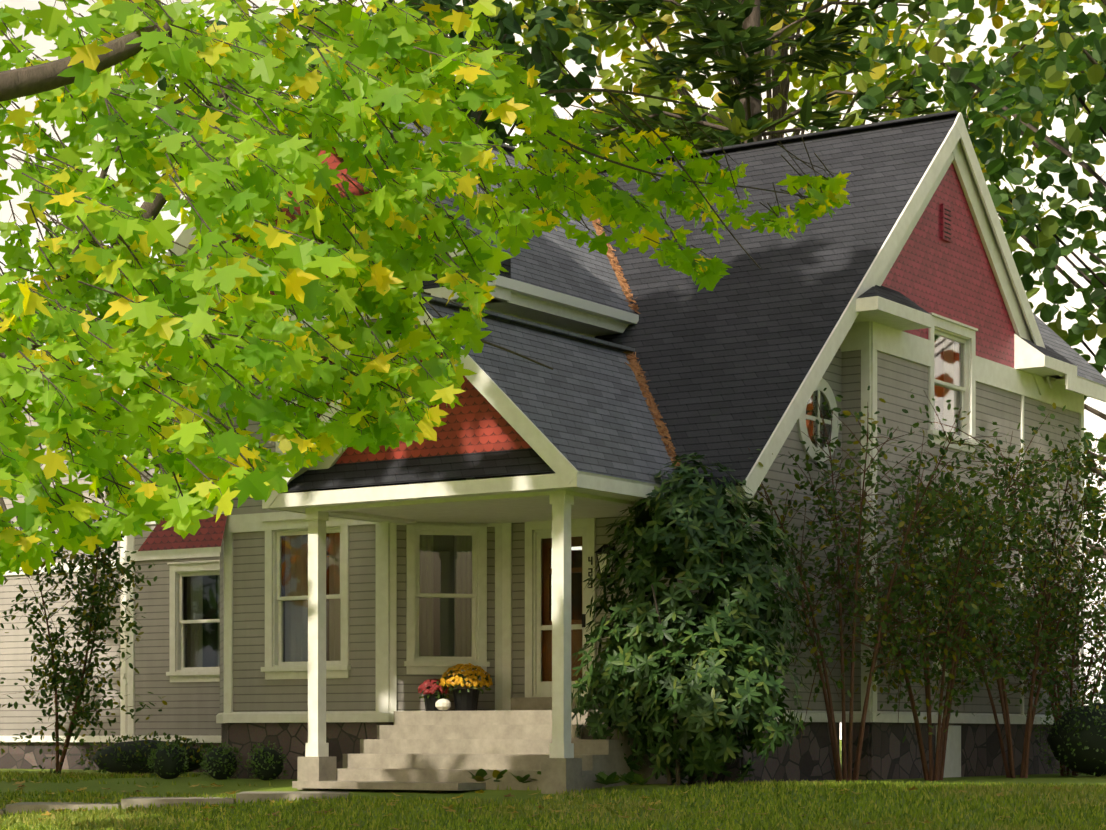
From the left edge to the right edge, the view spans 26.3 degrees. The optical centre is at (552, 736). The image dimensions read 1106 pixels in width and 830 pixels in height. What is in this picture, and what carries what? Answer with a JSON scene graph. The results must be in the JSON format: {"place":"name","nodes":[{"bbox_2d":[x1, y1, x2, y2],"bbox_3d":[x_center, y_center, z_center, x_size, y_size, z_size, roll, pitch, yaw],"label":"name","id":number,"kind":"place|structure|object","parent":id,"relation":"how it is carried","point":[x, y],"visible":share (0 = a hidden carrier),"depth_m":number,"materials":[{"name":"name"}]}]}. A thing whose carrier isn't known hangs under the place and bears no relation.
{"place":"outdoors","nodes":[
{"label":"outdoors","id":0,"kind":"place"},
{"bbox_2d":[0,781,485,814],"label":"walkway path","id":1,"kind":"structure","parent":0,"point":[247,796],"depth_m":26.06,"materials":[{"name":"concrete"}]},
{"bbox_2d":[0,0,850,584],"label":"maple","id":2,"kind":"object","parent":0,"point":[306,284],"depth_m":9.38,"materials":[{"name":"green plant"}]},
{"bbox_2d":[0,0,1105,739],"bbox_3d":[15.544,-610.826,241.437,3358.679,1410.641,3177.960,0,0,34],"label":"sky","id":3,"kind":"structure","parent":0,"point":[1094,424],"depth_m":1716.06,"materials":[{"name":"white"}]},
{"bbox_2d":[0,740,1105,829],"bbox_3d":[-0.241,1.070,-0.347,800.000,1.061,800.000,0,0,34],"label":"lawn","id":4,"kind":"structure","parent":0,"point":[182,786],"depth_m":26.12,"materials":[{"name":"green plant"}]},
{"bbox_2d":[0,486,166,773],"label":"sapling","id":5,"kind":"object","parent":4,"relation":"on","point":[101,623],"depth_m":32.37,"materials":[{"name":"green plant"}]},
{"bbox_2d":[76,731,214,774],"bbox_3d":[-5.792,0.256,33.929,2.613,0.688,1.296,0,0,34],"label":"hedge","id":6,"kind":"object","parent":4,"relation":"on","point":[113,765],"depth_m":33.63,"materials":[{"name":"green plant"}]},
{"bbox_2d":[146,740,188,779],"bbox_3d":[-4.950,0.300,30.366,0.579,0.511,0.552,0,0,34],"label":"round shrub","id":7,"kind":"object","parent":4,"relation":"on","point":[169,764],"depth_m":30.24,"materials":[{"name":"green plant"}]},
{"bbox_2d":[199,742,242,779],"bbox_3d":[-4.193,0.307,29.948,0.569,0.498,0.571,0,0,34],"label":"round shrub","id":8,"kind":"object","parent":4,"relation":"on","point":[219,775],"depth_m":29.81,"materials":[{"name":"green plant"}]},
{"bbox_2d":[244,740,287,780],"bbox_3d":[-3.548,0.299,29.464,0.554,0.514,0.613,0,0,34],"label":"round shrub","id":9,"kind":"object","parent":4,"relation":"on","point":[269,773],"depth_m":29.32,"materials":[{"name":"green plant"}]},
{"bbox_2d":[156,0,625,164],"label":"tree","id":10,"kind":"object","parent":4,"relation":"on","point":[540,57],"depth_m":64.53,"materials":[{"name":"green plant"}]},
{"bbox_2d":[305,490,653,757],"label":"porch posts","id":11,"kind":"object","parent":4,"relation":"on","point":[561,745],"depth_m":26.28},
{"bbox_2d":[297,697,688,793],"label":"porch steps","id":12,"kind":"structure","parent":4,"relation":"on","point":[437,746],"depth_m":27.24,"materials":[{"name":"beige concrete"}]},
{"bbox_2d":[435,699,450,710],"bbox_3d":[-1.335,-0.390,28.779,0.190,0.150,0.190,0,0,34],"label":"white pumpkin","id":13,"kind":"object","parent":12,"relation":"on","point":[443,704],"visible":1,"depth_m":28.71,"materials":[{"name":"beige"}]},
{"bbox_2d":[423,689,478,710],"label":"flower pots","id":14,"kind":"object","parent":12,"relation":"on","point":[464,700],"visible":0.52,"depth_m":28.78,"materials":[{"name":"black plastic"}]},
{"bbox_2d":[418,665,491,700],"bbox_3d":[-1.181,-0.657,28.955,0.919,0.463,0.640,0,0,34],"label":"mum","id":15,"kind":"object","parent":14,"relation":"in","point":[468,690],"depth_m":28.86,"materials":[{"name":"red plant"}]},
{"bbox_2d":[439,663,492,687],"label":"yellow flowers","id":16,"kind":"object","parent":15,"relation":"attached to","point":[455,678],"visible":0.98,"depth_m":28.69,"materials":[{"name":"yellow plant"}]},
{"bbox_2d":[0,721,1079,782],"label":"house foundation","id":17,"kind":"object","parent":4,"relation":"on","point":[886,753],"visible":0.23,"depth_m":30.19,"materials":[{"name":"stone"}]},
{"bbox_2d":[0,318,1078,735],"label":"house siding","id":18,"kind":"object","parent":17,"relation":"on","point":[192,708],"visible":0.15,"depth_m":30.42,"materials":[{"name":"grey wood"}]},
{"bbox_2d":[123,208,986,684],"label":"house windows","id":19,"kind":"structure","parent":18,"relation":"in","point":[445,596],"depth_m":30.18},
{"bbox_2d":[162,86,1105,522],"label":"house roof","id":20,"kind":"structure","parent":18,"relation":"on","point":[736,362],"depth_m":29.02,"materials":[{"name":"grey"}]},
{"bbox_2d":[573,175,685,472],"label":"roof valley needles","id":21,"kind":"object","parent":20,"relation":"on","point":[651,403],"visible":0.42,"depth_m":29.36,"materials":[{"name":"brown plant"}]},
{"bbox_2d":[390,522,960,777],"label":"cream house trim","id":22,"kind":"structure","parent":18,"relation":"attached to","point":[952,767],"depth_m":31.51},
{"bbox_2d":[0,308,1083,742],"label":"house trim","id":23,"kind":"structure","parent":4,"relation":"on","point":[870,340],"depth_m":29.89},
{"bbox_2d":[138,146,531,550],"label":"gable shingles","id":24,"kind":"object","parent":23,"relation":"attached to","point":[477,422],"visible":0.13,"depth_m":26.45,"materials":[{"name":"red wood"}]},
{"bbox_2d":[525,518,614,696],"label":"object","id":25,"kind":"object","parent":23,"relation":"attached to","point":[538,624],"depth_m":29.16,"materials":[{"name":"brown wood"}]},
{"bbox_2d":[882,162,1015,367],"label":"red house shingles","id":26,"kind":"object","parent":23,"relation":"attached to","point":[933,269],"visible":0.61,"depth_m":31.59,"materials":[{"name":"red wood"}]},
{"bbox_2d":[468,768,652,784],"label":"low plants","id":27,"kind":"object","parent":4,"relation":"on","point":[631,777],"visible":0.44,"depth_m":25.70,"materials":[{"name":"green plant"}]},
{"bbox_2d":[571,452,810,784],"bbox_3d":[1.544,-1.319,26.439,2.831,3.744,2.085,0,0,34],"label":"rhododendron bush","id":28,"kind":"object","parent":4,"relation":"on","point":[704,691],"depth_m":26.02,"materials":[{"name":"green plant"}]},
{"bbox_2d":[562,0,942,154],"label":"pine","id":29,"kind":"object","parent":4,"relation":"on","point":[725,35],"depth_m":50.01,"materials":[{"name":"green plant"}]},
{"bbox_2d":[464,0,1105,249],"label":"yellow tree","id":30,"kind":"object","parent":4,"relation":"on","point":[621,38],"depth_m":66.89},
{"bbox_2d":[706,386,1026,781],"bbox_3d":[3.557,-1.875,28.037,3.771,4.840,3.219,0,0,-3],"label":"multistem shrub","id":31,"kind":"object","parent":4,"relation":"on","point":[843,591],"depth_m":27.73,"materials":[{"name":"green plant"}]},
{"bbox_2d":[779,402,1081,780],"bbox_3d":[4.522,-1.745,29.614,4.653,4.582,4.987,0,0,34],"label":"multistem shrub","id":32,"kind":"object","parent":4,"relation":"on","point":[972,607],"depth_m":28.61,"materials":[{"name":"green plant"}]},
{"bbox_2d":[848,0,1105,560],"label":"tree","id":33,"kind":"object","parent":4,"relation":"on","point":[1029,83],"depth_m":42.46,"materials":[{"name":"green plant"}]},
{"bbox_2d":[894,421,1105,777],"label":"multistem shrub","id":34,"kind":"object","parent":4,"relation":"on","point":[1060,571],"depth_m":30.62,"materials":[{"name":"green plant"}]},
{"bbox_2d":[987,516,1105,775],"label":"multistem shrub","id":35,"kind":"object","parent":4,"relation":"on","point":[1101,691],"depth_m":32.46,"materials":[{"name":"green plant"}]},
{"bbox_2d":[1034,693,1105,777],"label":"boxwood","id":36,"kind":"object","parent":4,"relation":"on","point":[1094,741],"depth_m":31.33,"materials":[{"name":"green plant"}]},
{"bbox_2d":[1078,636,1105,704],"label":"shrub","id":37,"kind":"object","parent":4,"relation":"on","point":[1096,675],"depth_m":35.14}
]}

